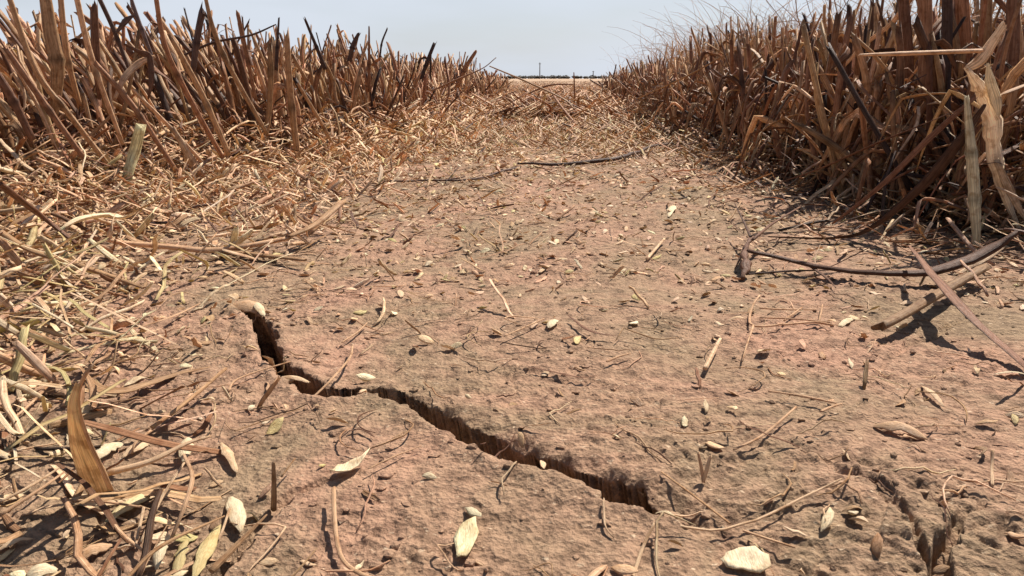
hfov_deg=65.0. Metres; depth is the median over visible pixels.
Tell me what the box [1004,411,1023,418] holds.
husk
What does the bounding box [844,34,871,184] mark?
stubble stalk
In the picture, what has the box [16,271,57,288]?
stalk chip
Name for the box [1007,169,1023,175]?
stalk chip
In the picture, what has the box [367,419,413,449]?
fibre
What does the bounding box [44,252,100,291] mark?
straw strip
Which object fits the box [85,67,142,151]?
stubble stalk
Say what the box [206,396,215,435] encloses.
fibre
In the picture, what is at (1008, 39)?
stubble stalk
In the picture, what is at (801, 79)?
stubble stalk
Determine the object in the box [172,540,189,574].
husk
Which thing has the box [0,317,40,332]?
stalk chip
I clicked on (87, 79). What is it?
stubble stalk
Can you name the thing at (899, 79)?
stubble stalk
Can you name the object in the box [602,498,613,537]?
fibre
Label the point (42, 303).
leaf strip
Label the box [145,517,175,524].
husk
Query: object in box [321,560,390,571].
fibre
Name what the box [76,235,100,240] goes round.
stalk chip
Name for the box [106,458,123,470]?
stalk chip
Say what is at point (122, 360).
fibre
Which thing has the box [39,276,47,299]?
stalk chip
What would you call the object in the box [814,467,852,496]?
fibre
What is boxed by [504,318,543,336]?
straw piece
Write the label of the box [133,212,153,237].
stalk chip
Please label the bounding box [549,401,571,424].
fibre
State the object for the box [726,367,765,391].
fibre
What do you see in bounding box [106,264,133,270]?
stalk chip
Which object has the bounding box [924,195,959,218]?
stalk chip
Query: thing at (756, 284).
husk
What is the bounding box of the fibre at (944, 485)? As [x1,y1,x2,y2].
[942,475,1015,515]
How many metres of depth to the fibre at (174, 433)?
0.27 m
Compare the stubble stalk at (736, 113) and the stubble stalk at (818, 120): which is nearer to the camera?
the stubble stalk at (818, 120)
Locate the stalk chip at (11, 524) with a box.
[1,514,26,532]
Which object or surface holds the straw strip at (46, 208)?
on the ground at (630, 485)
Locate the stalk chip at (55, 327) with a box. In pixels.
[41,322,62,332]
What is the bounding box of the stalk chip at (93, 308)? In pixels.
[71,299,112,320]
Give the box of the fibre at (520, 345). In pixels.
[495,341,545,348]
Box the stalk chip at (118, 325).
[113,321,130,329]
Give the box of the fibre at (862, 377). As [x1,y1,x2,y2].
[842,373,884,385]
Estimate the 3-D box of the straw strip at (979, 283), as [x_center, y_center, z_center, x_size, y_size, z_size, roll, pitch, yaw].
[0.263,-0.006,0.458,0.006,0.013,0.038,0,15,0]
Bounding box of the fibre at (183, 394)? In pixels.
[158,378,198,400]
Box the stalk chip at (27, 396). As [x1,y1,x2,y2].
[14,394,31,401]
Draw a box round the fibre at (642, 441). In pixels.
[615,423,661,461]
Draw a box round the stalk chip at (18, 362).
[8,324,29,391]
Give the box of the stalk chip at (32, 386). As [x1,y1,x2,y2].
[26,379,41,387]
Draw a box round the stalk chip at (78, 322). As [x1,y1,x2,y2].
[69,316,93,332]
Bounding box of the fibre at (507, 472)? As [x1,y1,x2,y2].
[501,461,517,494]
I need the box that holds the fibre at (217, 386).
[184,381,246,389]
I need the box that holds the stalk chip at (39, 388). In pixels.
[22,386,45,394]
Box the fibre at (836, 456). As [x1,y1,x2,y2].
[817,446,848,460]
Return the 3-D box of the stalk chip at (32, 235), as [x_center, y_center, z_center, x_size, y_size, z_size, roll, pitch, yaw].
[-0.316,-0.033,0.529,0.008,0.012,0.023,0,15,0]
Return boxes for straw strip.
[0,136,26,163]
[0,138,33,170]
[0,205,36,213]
[0,216,49,236]
[0,284,50,319]
[0,313,87,320]
[0,375,29,444]
[1,223,43,227]
[1,438,45,480]
[2,379,125,450]
[3,199,57,237]
[4,285,43,294]
[4,310,73,313]
[6,198,75,203]
[8,263,59,297]
[9,139,50,163]
[9,180,57,187]
[10,234,44,243]
[12,249,68,285]
[12,250,66,267]
[13,404,72,458]
[15,381,116,395]
[15,395,26,401]
[19,288,101,301]
[20,196,47,205]
[21,242,84,260]
[21,504,63,515]
[22,276,87,289]
[23,230,41,263]
[25,299,82,321]
[26,145,68,164]
[27,304,59,347]
[29,239,69,266]
[34,445,100,450]
[35,157,88,182]
[35,261,98,274]
[36,300,106,306]
[37,494,73,503]
[38,215,52,230]
[41,396,51,411]
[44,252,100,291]
[44,366,113,392]
[46,365,71,405]
[47,237,108,267]
[47,308,90,325]
[50,465,126,519]
[52,265,86,298]
[53,535,93,562]
[55,293,86,327]
[55,463,128,542]
[56,138,74,166]
[57,165,65,179]
[58,336,139,355]
[59,289,70,343]
[59,428,139,482]
[60,496,101,575]
[61,268,126,318]
[64,484,83,516]
[66,300,143,340]
[67,257,98,280]
[67,333,117,337]
[68,299,113,330]
[70,292,177,345]
[72,183,115,206]
[73,473,203,505]
[74,496,154,505]
[75,164,82,180]
[76,242,87,262]
[77,175,103,197]
[83,516,159,538]
[84,420,220,454]
[85,171,102,188]
[85,325,157,343]
[85,335,137,343]
[86,155,108,170]
[87,157,131,173]
[88,400,196,420]
[90,400,126,410]
[92,489,221,502]
[93,524,114,533]
[97,175,134,195]
[101,193,166,227]
[108,272,146,300]
[110,236,156,254]
[112,490,192,509]
[116,198,168,218]
[129,221,181,225]
[129,328,158,352]
[134,156,170,174]
[135,411,217,431]
[135,486,164,575]
[140,381,209,408]
[140,489,231,534]
[142,222,193,231]
[148,234,157,260]
[155,209,161,226]
[155,251,183,299]
[156,445,219,461]
[159,484,196,490]
[177,249,208,268]
[178,205,226,231]
[489,279,515,318]
[817,170,847,181]
[839,249,853,255]
[872,189,923,192]
[885,224,950,249]
[898,144,917,184]
[901,188,919,211]
[907,157,959,169]
[908,176,986,208]
[911,188,970,222]
[927,172,981,191]
[935,141,952,145]
[938,247,976,250]
[943,203,1001,231]
[946,217,994,265]
[948,202,997,224]
[950,247,1004,274]
[959,184,1023,203]
[960,260,988,296]
[970,225,1006,229]
[979,145,1019,168]
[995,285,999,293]
[1007,218,1023,245]
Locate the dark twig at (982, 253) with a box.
[734,203,1019,287]
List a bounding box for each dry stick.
[0,181,79,247]
[0,229,145,288]
[8,263,127,296]
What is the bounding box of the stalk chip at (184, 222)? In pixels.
[177,216,201,227]
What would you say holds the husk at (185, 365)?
on the ground at (630, 485)
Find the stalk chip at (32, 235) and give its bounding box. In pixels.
[25,226,37,245]
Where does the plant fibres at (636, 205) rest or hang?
on the ground at (630, 485)
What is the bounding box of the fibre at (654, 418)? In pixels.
[631,417,678,422]
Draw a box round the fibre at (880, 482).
[862,474,892,492]
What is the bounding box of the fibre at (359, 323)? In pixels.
[335,318,383,331]
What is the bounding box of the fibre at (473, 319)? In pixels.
[456,319,482,328]
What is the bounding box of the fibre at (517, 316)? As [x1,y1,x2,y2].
[504,316,537,328]
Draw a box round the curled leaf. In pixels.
[67,352,113,495]
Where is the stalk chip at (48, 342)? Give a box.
[28,333,71,351]
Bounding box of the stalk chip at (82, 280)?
[71,274,95,287]
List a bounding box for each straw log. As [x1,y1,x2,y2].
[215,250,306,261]
[871,263,991,330]
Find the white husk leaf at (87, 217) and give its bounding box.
[62,212,135,227]
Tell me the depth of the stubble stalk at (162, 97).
1.08 m
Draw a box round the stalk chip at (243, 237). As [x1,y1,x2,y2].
[228,229,253,245]
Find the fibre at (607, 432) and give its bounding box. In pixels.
[588,426,625,434]
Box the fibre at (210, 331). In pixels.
[197,324,216,344]
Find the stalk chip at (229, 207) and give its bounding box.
[224,202,240,211]
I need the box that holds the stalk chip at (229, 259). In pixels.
[214,251,240,266]
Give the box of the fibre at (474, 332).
[466,331,491,344]
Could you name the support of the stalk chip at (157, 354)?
on the ground at (630, 485)
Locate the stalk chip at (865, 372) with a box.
[862,359,868,389]
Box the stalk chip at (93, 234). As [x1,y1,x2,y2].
[88,229,97,244]
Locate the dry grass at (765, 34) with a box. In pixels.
[602,0,1023,78]
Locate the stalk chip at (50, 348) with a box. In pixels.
[46,346,54,352]
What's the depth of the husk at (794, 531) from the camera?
0.22 m
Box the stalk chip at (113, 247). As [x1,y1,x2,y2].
[111,232,117,253]
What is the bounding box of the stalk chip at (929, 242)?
[919,241,943,243]
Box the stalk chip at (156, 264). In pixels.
[149,256,162,271]
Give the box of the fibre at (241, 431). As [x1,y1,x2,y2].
[225,414,273,435]
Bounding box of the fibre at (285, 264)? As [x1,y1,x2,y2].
[263,263,303,264]
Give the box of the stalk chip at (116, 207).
[104,202,125,217]
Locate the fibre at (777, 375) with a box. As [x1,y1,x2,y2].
[768,367,791,378]
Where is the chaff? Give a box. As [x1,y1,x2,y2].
[0,127,1023,575]
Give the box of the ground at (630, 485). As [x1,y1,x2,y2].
[0,79,1023,575]
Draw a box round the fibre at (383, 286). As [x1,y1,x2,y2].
[360,284,404,286]
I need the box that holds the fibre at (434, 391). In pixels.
[423,381,451,398]
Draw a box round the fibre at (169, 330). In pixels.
[149,326,186,334]
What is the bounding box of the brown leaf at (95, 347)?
[83,332,128,364]
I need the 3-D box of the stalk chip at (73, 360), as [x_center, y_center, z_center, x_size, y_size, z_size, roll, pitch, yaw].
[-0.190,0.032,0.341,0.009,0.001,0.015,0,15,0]
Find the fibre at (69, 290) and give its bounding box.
[41,283,86,294]
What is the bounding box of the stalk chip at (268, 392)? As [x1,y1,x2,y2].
[256,376,280,409]
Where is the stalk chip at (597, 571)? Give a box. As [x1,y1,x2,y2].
[587,565,606,575]
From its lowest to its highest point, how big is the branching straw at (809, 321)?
0.009 m
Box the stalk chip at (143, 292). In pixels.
[116,282,153,308]
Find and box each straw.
[227,361,291,391]
[315,346,353,394]
[332,486,370,575]
[655,511,695,575]
[680,478,841,531]
[742,295,833,361]
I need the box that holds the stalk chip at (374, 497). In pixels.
[361,490,379,501]
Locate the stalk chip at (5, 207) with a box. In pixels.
[2,205,27,211]
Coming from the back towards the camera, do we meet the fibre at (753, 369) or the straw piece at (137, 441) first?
the fibre at (753, 369)
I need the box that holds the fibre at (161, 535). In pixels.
[143,523,198,571]
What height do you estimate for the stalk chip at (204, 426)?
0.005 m
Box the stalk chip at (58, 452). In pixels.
[47,449,65,456]
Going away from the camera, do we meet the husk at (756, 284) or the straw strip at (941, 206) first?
the husk at (756, 284)
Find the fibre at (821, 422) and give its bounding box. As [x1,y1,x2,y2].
[797,419,848,433]
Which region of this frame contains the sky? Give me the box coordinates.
[0,0,1023,78]
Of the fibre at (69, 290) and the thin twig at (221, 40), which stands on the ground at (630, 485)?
the fibre at (69, 290)
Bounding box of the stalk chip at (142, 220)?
[127,217,146,228]
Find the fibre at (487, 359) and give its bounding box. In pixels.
[461,355,512,361]
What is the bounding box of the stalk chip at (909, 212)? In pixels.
[893,201,925,221]
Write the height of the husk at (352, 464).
0.005 m
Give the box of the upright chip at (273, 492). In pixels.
[271,461,276,511]
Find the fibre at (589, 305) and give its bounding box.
[579,300,603,306]
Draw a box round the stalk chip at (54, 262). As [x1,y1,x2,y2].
[42,243,67,287]
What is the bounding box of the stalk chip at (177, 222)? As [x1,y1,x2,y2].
[162,213,187,233]
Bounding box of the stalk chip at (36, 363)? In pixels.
[12,340,60,383]
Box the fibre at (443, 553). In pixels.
[436,543,462,570]
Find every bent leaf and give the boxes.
[113,55,155,99]
[637,47,773,98]
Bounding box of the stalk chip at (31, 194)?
[25,191,33,200]
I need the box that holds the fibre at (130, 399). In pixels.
[101,394,159,405]
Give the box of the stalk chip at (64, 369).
[48,367,76,371]
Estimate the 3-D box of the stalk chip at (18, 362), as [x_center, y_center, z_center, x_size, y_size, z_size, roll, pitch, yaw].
[-0.197,0.028,0.320,0.008,0.021,0.022,0,15,0]
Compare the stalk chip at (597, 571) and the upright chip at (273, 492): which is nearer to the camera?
the stalk chip at (597, 571)
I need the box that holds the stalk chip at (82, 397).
[80,385,84,409]
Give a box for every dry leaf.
[115,15,134,33]
[123,43,154,99]
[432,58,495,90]
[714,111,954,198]
[768,104,986,239]
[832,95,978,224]
[836,0,912,73]
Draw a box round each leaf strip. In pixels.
[1,302,48,316]
[5,290,70,307]
[5,331,16,339]
[35,296,51,311]
[85,329,159,351]
[130,303,200,329]
[349,428,374,436]
[528,366,596,377]
[567,315,614,335]
[908,245,1023,367]
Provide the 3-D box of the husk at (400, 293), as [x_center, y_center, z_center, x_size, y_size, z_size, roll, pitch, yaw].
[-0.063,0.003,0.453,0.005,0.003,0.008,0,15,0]
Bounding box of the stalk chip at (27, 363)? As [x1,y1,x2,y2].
[14,358,33,367]
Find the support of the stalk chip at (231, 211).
on the ground at (630, 485)
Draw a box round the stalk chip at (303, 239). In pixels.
[284,224,311,246]
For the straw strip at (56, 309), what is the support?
on the ground at (630, 485)
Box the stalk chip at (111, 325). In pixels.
[109,318,114,338]
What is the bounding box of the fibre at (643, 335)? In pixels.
[615,327,683,340]
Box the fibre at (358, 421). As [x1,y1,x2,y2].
[357,409,376,432]
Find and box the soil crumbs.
[0,163,1023,574]
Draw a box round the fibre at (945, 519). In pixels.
[930,493,952,546]
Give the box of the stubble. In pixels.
[0,0,1023,242]
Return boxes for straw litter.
[0,79,1023,575]
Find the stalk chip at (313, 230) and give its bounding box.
[308,220,325,234]
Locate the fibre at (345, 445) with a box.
[339,427,364,451]
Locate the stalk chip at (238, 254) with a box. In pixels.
[222,248,256,260]
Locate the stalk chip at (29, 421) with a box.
[23,403,40,428]
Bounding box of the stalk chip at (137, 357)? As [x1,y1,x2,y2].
[117,355,152,363]
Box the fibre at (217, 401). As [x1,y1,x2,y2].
[196,392,233,405]
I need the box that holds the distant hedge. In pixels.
[494,75,607,78]
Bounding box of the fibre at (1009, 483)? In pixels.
[999,482,1023,490]
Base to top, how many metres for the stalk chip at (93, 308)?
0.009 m
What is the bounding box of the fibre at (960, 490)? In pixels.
[937,486,966,494]
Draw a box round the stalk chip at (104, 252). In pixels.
[86,239,123,264]
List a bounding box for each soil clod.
[3,465,11,472]
[55,529,64,537]
[65,527,72,533]
[116,446,126,451]
[160,514,168,518]
[271,443,281,447]
[306,551,320,561]
[309,502,316,506]
[329,431,338,436]
[338,515,348,523]
[369,561,384,570]
[377,487,385,490]
[379,472,392,478]
[384,549,393,558]
[390,541,400,549]
[401,501,410,506]
[409,387,418,392]
[428,452,440,457]
[448,438,454,442]
[464,559,475,566]
[466,443,477,448]
[503,461,513,468]
[557,442,566,449]
[573,554,579,560]
[598,519,611,525]
[641,538,654,546]
[701,511,710,518]
[748,386,758,390]
[845,427,854,430]
[890,452,897,457]
[898,566,907,571]
[917,489,929,494]
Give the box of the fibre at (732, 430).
[664,424,733,434]
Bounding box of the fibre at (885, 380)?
[858,373,908,388]
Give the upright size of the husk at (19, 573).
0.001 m
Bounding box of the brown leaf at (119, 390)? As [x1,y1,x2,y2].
[81,366,209,393]
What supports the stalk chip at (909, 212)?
on the ground at (630, 485)
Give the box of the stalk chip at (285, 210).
[281,205,292,221]
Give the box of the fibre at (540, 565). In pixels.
[525,562,552,574]
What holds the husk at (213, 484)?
on the ground at (630, 485)
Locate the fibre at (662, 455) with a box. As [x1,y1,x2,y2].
[634,441,671,463]
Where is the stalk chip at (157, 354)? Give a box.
[137,348,163,375]
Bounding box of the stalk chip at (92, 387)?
[79,366,96,411]
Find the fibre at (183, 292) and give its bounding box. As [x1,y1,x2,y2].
[161,292,211,304]
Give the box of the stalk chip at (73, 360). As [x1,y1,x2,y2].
[53,357,83,366]
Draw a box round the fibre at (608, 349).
[587,347,629,350]
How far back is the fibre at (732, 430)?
0.27 m
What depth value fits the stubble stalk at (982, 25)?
0.72 m
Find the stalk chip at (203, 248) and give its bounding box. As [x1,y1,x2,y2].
[189,232,216,265]
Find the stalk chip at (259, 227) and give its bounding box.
[253,221,280,229]
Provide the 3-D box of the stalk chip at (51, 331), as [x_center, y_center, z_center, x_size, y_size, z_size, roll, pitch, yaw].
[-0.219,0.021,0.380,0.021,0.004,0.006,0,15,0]
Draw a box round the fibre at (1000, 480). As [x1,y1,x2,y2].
[971,479,1023,482]
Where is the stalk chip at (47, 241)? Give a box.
[37,234,75,260]
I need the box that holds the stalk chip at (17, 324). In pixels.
[8,318,58,342]
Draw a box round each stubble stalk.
[0,9,49,98]
[0,18,74,138]
[0,35,137,162]
[0,38,70,143]
[0,44,64,184]
[0,55,31,98]
[0,72,35,142]
[0,110,38,159]
[0,135,61,183]
[3,46,87,160]
[7,0,112,166]
[8,37,90,112]
[19,88,75,161]
[21,60,66,101]
[33,112,67,166]
[36,78,76,171]
[38,51,125,121]
[39,0,65,118]
[43,95,98,170]
[58,0,82,108]
[59,110,104,174]
[62,89,87,123]
[62,93,113,138]
[65,74,94,112]
[70,42,144,114]
[74,0,124,144]
[75,108,93,154]
[78,38,149,153]
[79,75,110,148]
[80,78,115,108]
[80,82,129,131]
[80,89,101,161]
[83,65,146,162]
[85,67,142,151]
[90,0,101,99]
[93,60,177,172]
[93,92,162,165]
[96,98,104,140]
[98,0,128,67]
[99,38,153,145]
[100,47,129,124]
[102,29,139,174]
[106,3,173,117]
[108,64,169,132]
[109,124,134,168]
[111,48,170,119]
[119,67,174,84]
[124,50,185,139]
[130,0,152,54]
[131,89,209,169]
[134,71,157,123]
[134,79,169,150]
[140,55,219,141]
[140,93,154,125]
[154,0,224,161]
[154,66,208,164]
[154,74,175,132]
[159,49,210,120]
[167,33,230,157]
[167,61,207,145]
[169,86,191,124]
[170,92,244,159]
[174,35,238,133]
[183,40,222,87]
[183,50,213,116]
[188,44,218,90]
[188,110,213,167]
[190,4,205,71]
[190,39,225,96]
[190,63,251,141]
[198,86,243,145]
[204,0,268,134]
[206,61,238,126]
[229,30,259,144]
[231,78,283,154]
[236,10,257,102]
[252,54,278,148]
[252,98,273,140]
[260,41,273,157]
[271,34,286,141]
[272,76,300,155]
[274,17,279,70]
[280,65,291,145]
[284,28,300,164]
[291,54,329,118]
[296,82,339,154]
[300,86,322,132]
[303,16,326,70]
[308,62,324,116]
[311,64,335,127]
[324,61,349,129]
[326,68,361,112]
[332,63,348,130]
[347,33,360,61]
[367,26,370,92]
[368,52,389,106]
[370,54,390,113]
[379,28,387,57]
[419,42,436,81]
[455,50,476,87]
[675,61,720,137]
[705,92,733,111]
[707,72,736,156]
[711,62,729,139]
[713,69,730,84]
[714,57,777,137]
[716,66,761,146]
[718,40,748,163]
[725,58,783,157]
[729,37,735,106]
[730,57,772,134]
[732,43,754,95]
[732,74,748,154]
[734,47,793,79]
[734,54,739,94]
[737,59,760,142]
[737,92,747,148]
[738,89,808,179]
[740,52,795,97]
[743,37,746,77]
[746,28,748,75]
[748,96,771,153]
[751,73,774,141]
[758,84,774,164]
[761,61,827,189]
[761,67,766,164]
[762,76,814,105]
[764,54,769,97]
[766,65,782,134]
[771,58,794,177]
[779,98,790,155]
[781,115,833,190]
[782,106,796,162]
[785,79,846,170]
[786,100,831,159]
[788,68,795,156]
[792,121,886,205]
[793,70,802,168]
[798,60,806,147]
[798,84,834,113]
[801,20,847,202]
[804,37,825,190]
[807,34,835,186]
[811,89,828,169]
[814,56,871,137]
[814,62,842,145]
[814,62,880,207]
[815,60,827,179]
[815,108,918,189]
[816,38,837,71]
[816,96,941,219]
[820,9,842,188]
[820,20,836,81]
[822,4,871,51]
[822,29,871,187]
[825,42,932,219]
[825,76,892,203]
[829,14,852,192]
[830,56,896,170]
[833,24,916,192]
[836,32,894,193]
[841,28,868,171]
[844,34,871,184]
[845,2,884,93]
[847,25,863,164]
[848,46,863,192]
[851,95,877,216]
[855,24,903,199]
[863,70,890,197]
[863,87,938,178]
[867,0,873,68]
[869,21,881,84]
[870,34,876,74]
[872,20,898,109]
[875,85,898,199]
[879,116,981,224]
[885,20,904,172]
[886,95,962,212]
[890,91,913,217]
[892,90,923,197]
[897,0,915,149]
[902,23,940,124]
[903,92,924,173]
[911,11,960,89]
[912,15,957,216]
[914,0,932,156]
[915,96,976,147]
[917,123,947,222]
[922,39,932,215]
[928,31,973,167]
[930,36,1011,206]
[935,30,940,58]
[940,0,952,73]
[940,16,965,56]
[940,56,954,167]
[940,130,958,222]
[940,203,955,223]
[942,54,951,215]
[951,0,987,86]
[954,0,972,75]
[954,53,999,167]
[954,100,1007,221]
[956,42,967,98]
[960,53,1018,194]
[961,79,975,116]
[972,21,978,48]
[979,0,992,77]
[980,29,1008,224]
[981,78,1018,215]
[992,7,1000,32]
[994,0,1023,30]
[998,0,1022,105]
[1002,0,1019,147]
[1002,161,1023,219]
[1004,77,1019,179]
[1019,16,1023,158]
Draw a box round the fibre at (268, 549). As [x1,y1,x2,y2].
[230,522,285,575]
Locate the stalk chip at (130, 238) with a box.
[125,234,152,251]
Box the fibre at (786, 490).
[747,473,791,505]
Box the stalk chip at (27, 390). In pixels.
[1,377,50,402]
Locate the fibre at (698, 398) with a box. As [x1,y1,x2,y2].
[677,397,718,400]
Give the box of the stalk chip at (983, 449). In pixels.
[974,446,986,455]
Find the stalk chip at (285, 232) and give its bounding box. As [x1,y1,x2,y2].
[268,230,290,235]
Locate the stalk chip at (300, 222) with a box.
[295,218,307,226]
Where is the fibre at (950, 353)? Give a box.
[926,349,974,358]
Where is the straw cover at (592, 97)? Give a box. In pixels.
[442,80,642,121]
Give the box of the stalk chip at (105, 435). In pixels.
[100,422,110,445]
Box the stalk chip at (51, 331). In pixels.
[30,325,66,336]
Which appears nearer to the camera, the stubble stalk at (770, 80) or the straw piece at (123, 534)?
the straw piece at (123, 534)
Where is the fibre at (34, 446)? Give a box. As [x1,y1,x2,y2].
[4,441,63,451]
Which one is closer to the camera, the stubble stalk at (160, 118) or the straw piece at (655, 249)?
the straw piece at (655, 249)
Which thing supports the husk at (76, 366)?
on the ground at (630, 485)
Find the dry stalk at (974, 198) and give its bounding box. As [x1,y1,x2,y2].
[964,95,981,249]
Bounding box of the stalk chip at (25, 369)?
[0,352,42,377]
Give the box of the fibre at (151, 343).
[138,331,152,354]
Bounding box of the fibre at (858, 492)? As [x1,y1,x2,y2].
[826,482,861,503]
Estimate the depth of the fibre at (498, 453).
0.27 m
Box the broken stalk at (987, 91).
[858,20,1023,234]
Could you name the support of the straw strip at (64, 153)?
on the ground at (630, 485)
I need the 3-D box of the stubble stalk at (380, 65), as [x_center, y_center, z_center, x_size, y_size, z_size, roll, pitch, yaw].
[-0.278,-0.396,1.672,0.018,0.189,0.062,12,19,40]
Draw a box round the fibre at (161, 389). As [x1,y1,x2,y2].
[141,387,188,390]
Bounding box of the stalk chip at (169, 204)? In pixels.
[167,191,172,218]
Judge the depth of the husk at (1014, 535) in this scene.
0.22 m
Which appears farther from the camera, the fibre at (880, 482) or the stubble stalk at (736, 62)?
the stubble stalk at (736, 62)
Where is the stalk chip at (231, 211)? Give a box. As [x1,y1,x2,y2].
[223,206,239,216]
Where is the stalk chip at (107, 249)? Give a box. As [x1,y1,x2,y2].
[99,244,112,252]
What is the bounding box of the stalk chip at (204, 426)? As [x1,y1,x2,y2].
[192,413,212,435]
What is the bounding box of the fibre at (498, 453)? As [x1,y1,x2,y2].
[479,434,514,456]
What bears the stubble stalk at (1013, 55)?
on the straw litter
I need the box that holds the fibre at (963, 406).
[917,391,967,422]
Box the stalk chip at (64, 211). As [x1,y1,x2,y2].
[58,210,79,212]
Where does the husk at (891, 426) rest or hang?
on the ground at (630, 485)
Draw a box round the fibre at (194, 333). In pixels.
[184,330,208,344]
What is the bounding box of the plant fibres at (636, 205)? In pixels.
[0,151,1023,575]
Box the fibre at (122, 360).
[94,347,138,374]
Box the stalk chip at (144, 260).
[131,256,153,265]
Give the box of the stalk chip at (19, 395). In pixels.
[16,378,23,409]
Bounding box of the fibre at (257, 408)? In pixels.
[233,406,278,411]
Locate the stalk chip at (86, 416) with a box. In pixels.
[49,409,111,428]
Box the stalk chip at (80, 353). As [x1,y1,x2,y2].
[63,339,101,370]
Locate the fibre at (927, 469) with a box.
[885,466,955,473]
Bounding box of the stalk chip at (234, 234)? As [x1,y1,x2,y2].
[229,227,238,242]
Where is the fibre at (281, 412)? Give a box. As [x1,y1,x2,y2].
[238,403,319,422]
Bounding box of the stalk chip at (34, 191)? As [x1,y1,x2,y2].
[30,182,40,199]
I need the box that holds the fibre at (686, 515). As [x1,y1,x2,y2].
[666,511,702,516]
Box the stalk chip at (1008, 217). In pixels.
[999,201,1023,227]
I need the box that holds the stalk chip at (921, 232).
[918,226,929,243]
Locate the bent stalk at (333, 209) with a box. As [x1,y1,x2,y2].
[107,199,345,252]
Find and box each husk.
[0,450,13,459]
[0,492,23,502]
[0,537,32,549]
[4,333,17,340]
[9,570,25,575]
[25,563,57,575]
[62,530,69,539]
[69,494,89,498]
[69,543,113,563]
[71,363,87,368]
[82,405,90,413]
[95,442,123,458]
[98,262,105,268]
[104,350,112,358]
[105,493,149,521]
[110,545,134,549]
[121,442,149,457]
[124,376,146,385]
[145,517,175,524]
[150,301,163,306]
[152,531,169,540]
[152,541,167,569]
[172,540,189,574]
[175,533,197,542]
[178,437,193,461]
[179,363,191,367]
[192,524,222,575]
[200,341,211,344]
[203,315,214,320]
[209,479,222,487]
[209,517,218,529]
[220,442,237,472]
[225,496,246,531]
[228,293,238,300]
[233,300,269,314]
[248,405,254,409]
[254,302,264,315]
[257,483,270,498]
[258,272,269,275]
[258,557,278,565]
[261,355,277,374]
[266,417,283,433]
[282,375,308,382]
[299,560,315,565]
[302,279,314,282]
[326,417,348,423]
[329,448,369,471]
[353,310,366,314]
[355,560,363,569]
[356,373,374,381]
[396,290,404,297]
[417,335,434,343]
[422,472,436,479]
[424,294,433,298]
[440,344,454,349]
[450,342,461,348]
[454,516,478,557]
[465,507,481,516]
[491,328,501,334]
[503,263,514,267]
[518,432,523,447]
[540,460,545,468]
[541,371,548,375]
[547,319,558,327]
[573,336,580,343]
[610,564,638,574]
[630,396,644,406]
[631,294,639,300]
[666,205,676,216]
[668,540,682,546]
[681,416,687,426]
[703,399,708,413]
[704,441,724,448]
[710,276,721,280]
[720,546,770,572]
[727,406,738,409]
[729,316,744,319]
[750,282,760,287]
[756,349,769,352]
[782,525,806,535]
[798,339,806,348]
[812,256,823,259]
[818,352,825,358]
[820,507,833,531]
[838,318,853,326]
[842,505,861,511]
[847,508,857,514]
[848,315,859,319]
[848,358,853,368]
[848,516,868,522]
[860,332,866,338]
[871,532,882,558]
[873,421,926,439]
[900,300,912,304]
[902,434,919,439]
[921,386,943,406]
[932,301,943,304]
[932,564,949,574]
[973,365,979,374]
[976,420,997,423]
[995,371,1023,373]
[1003,532,1023,538]
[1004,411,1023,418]
[1006,470,1014,483]
[1011,414,1018,424]
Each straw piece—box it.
[0,374,58,430]
[0,467,59,502]
[0,471,64,516]
[6,289,74,322]
[28,149,88,153]
[68,499,140,507]
[107,435,210,475]
[114,524,141,550]
[127,515,224,575]
[131,429,153,453]
[135,507,144,539]
[139,462,184,543]
[150,367,226,428]
[170,454,194,538]
[208,514,267,573]
[218,508,230,539]
[234,407,303,431]
[280,458,295,476]
[341,322,366,342]
[367,446,420,468]
[489,66,575,110]
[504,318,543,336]
[525,83,572,95]
[549,87,573,122]
[573,72,574,104]
[606,353,630,361]
[631,522,654,575]
[645,238,664,259]
[661,471,730,524]
[697,452,704,482]
[703,338,721,369]
[703,455,711,482]
[733,406,796,450]
[743,529,795,547]
[768,390,836,403]
[819,403,842,411]
[918,424,962,425]
[990,449,993,486]
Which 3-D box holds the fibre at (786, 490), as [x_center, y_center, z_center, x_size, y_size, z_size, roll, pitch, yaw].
[0.079,0.060,0.240,0.006,0.002,0.025,13,19,40]
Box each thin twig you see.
[178,24,275,57]
[384,166,520,181]
[517,142,674,165]
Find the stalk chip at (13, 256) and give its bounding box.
[0,237,21,265]
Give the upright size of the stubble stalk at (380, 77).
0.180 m
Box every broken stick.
[118,123,145,196]
[172,126,206,179]
[204,147,213,159]
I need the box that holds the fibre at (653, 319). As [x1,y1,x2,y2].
[628,308,661,322]
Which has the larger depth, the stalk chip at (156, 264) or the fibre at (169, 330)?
the stalk chip at (156, 264)
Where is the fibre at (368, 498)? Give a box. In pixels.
[356,474,374,531]
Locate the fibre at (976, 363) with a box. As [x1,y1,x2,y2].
[953,361,999,366]
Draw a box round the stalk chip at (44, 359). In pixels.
[37,353,45,378]
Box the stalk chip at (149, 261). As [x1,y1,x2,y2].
[132,251,164,272]
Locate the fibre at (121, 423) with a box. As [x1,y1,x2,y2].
[65,415,146,437]
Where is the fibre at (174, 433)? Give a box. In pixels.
[162,432,184,438]
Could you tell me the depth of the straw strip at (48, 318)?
0.37 m
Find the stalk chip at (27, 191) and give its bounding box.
[14,181,36,205]
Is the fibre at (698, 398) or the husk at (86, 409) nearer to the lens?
the husk at (86, 409)
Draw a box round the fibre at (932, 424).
[866,420,934,427]
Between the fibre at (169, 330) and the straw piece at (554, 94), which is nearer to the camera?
the fibre at (169, 330)
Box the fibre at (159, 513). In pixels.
[42,497,162,561]
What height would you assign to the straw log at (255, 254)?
0.004 m
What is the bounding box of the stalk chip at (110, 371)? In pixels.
[104,341,117,382]

